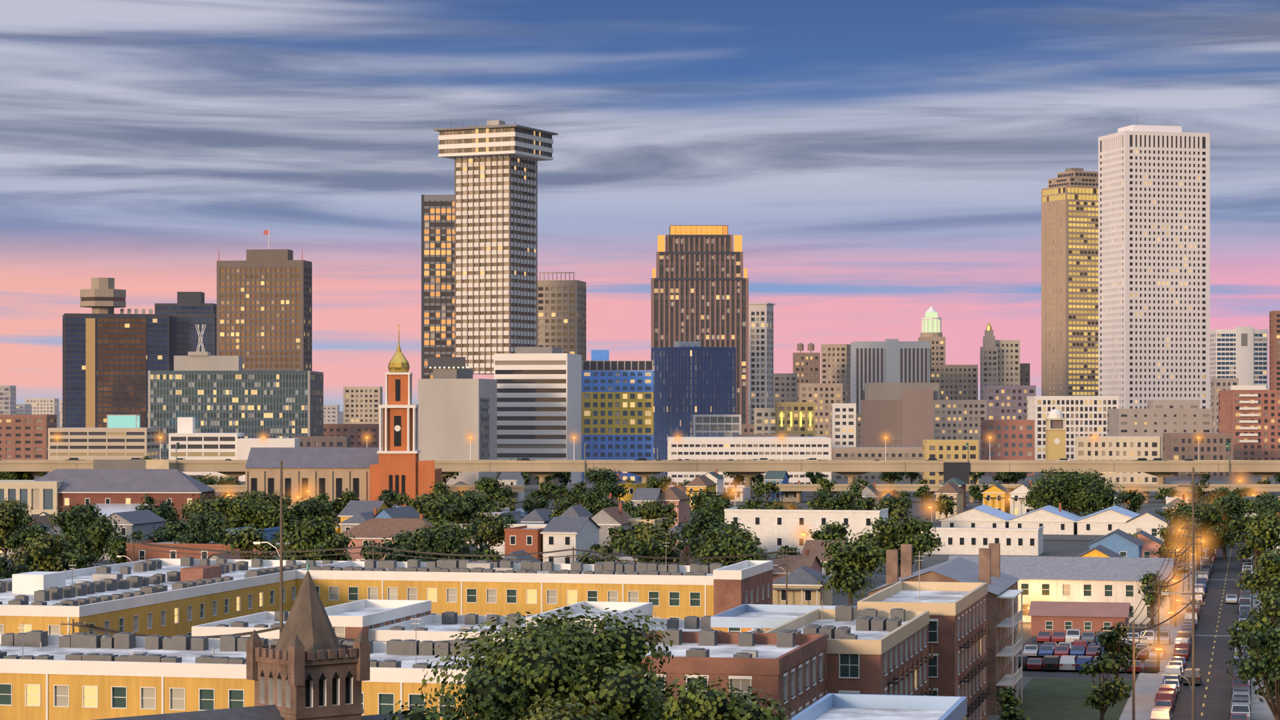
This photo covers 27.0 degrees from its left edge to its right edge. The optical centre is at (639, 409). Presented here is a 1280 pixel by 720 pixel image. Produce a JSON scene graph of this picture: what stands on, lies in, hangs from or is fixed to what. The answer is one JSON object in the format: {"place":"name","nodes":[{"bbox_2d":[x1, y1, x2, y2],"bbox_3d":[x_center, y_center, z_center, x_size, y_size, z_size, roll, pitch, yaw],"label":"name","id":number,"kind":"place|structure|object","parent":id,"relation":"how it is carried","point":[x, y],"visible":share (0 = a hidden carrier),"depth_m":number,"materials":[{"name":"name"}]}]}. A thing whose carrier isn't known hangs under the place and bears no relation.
{"place":"outdoors","nodes":[
{"label":"outdoors","id":0,"kind":"place"},
{"bbox_2d":[92,559,408,719],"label":"church","id":1,"kind":"structure","parent":0,"point":[308,666],"depth_m":168.47,"materials":[{"name":"brick"}]},
{"bbox_2d":[0,411,1279,719],"bbox_3d":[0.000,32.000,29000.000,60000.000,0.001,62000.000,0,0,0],"label":"ground","id":2,"kind":"structure","parent":0,"point":[1056,549],"depth_m":812.70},
{"bbox_2d":[245,322,441,509],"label":"church","id":3,"kind":"structure","parent":2,"relation":"on","point":[394,463],"depth_m":849.75,"materials":[{"name":"paint"}]},
{"bbox_2d":[60,461,1211,719],"bbox_3d":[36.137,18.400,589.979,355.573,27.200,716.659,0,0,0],"label":"utility poles","id":4,"kind":"object","parent":2,"relation":"on","point":[1194,565],"visible":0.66,"depth_m":324.06,"materials":[{"name":"brown wood"}]},
{"bbox_2d":[54,434,1257,656],"bbox_3d":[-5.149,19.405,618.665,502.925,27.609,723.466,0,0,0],"label":"street lights","id":5,"kind":"object","parent":4,"relation":"attached to","point":[1160,648],"visible":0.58,"depth_m":522.05},
{"bbox_2d":[0,114,1279,487],"bbox_3d":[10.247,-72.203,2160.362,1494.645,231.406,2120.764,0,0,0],"label":"skyline","id":6,"kind":"structure","parent":2,"relation":"on","point":[1140,359],"depth_m":1499.98,"materials":[{"name":"concrete"}]},
{"bbox_2d":[0,510,1279,719],"bbox_3d":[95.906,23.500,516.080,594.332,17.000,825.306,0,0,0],"label":"district","id":7,"kind":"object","parent":2,"relation":"on","point":[940,642],"visible":0.76,"depth_m":287.19,"materials":[{"name":"concrete"}]},
{"bbox_2d":[17,542,924,663],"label":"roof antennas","id":8,"kind":"object","parent":7,"relation":"on","point":[415,619],"visible":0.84,"depth_m":233.08,"materials":[{"name":"metal"}]},
{"bbox_2d":[0,458,1252,719],"bbox_3d":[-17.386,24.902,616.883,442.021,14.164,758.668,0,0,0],"label":"cars","id":9,"kind":"object","parent":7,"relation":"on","point":[1081,649],"visible":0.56,"depth_m":343.55,"materials":[{"name":"silver metal"}]},
{"bbox_2d":[0,455,1279,658],"bbox_3d":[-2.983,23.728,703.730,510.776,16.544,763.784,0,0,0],"label":"trees","id":10,"kind":"object","parent":2,"relation":"on","point":[91,534],"visible":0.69,"depth_m":536.06,"materials":[{"name":"green plant"}]},
{"bbox_2d":[0,468,1279,605],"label":"houses","id":11,"kind":"structure","parent":2,"relation":"on","point":[1020,529],"depth_m":597.26,"materials":[{"name":"white paint"}]},
{"bbox_2d":[0,440,1279,502],"bbox_3d":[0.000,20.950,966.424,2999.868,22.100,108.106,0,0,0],"label":"expressway","id":12,"kind":"structure","parent":2,"relation":"on","point":[961,470],"depth_m":974.56,"materials":[{"name":"concrete"}]},
{"bbox_2d":[384,503,1279,719],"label":"trees","id":13,"kind":"object","parent":2,"relation":"on","point":[559,670],"visible":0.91,"depth_m":164.91,"materials":[{"name":"green plant"}]},
{"bbox_2d":[0,0,1279,411],"label":"sky","id":14,"kind":"structure","parent":0,"point":[876,165],"materials":[{"name":"blue"}]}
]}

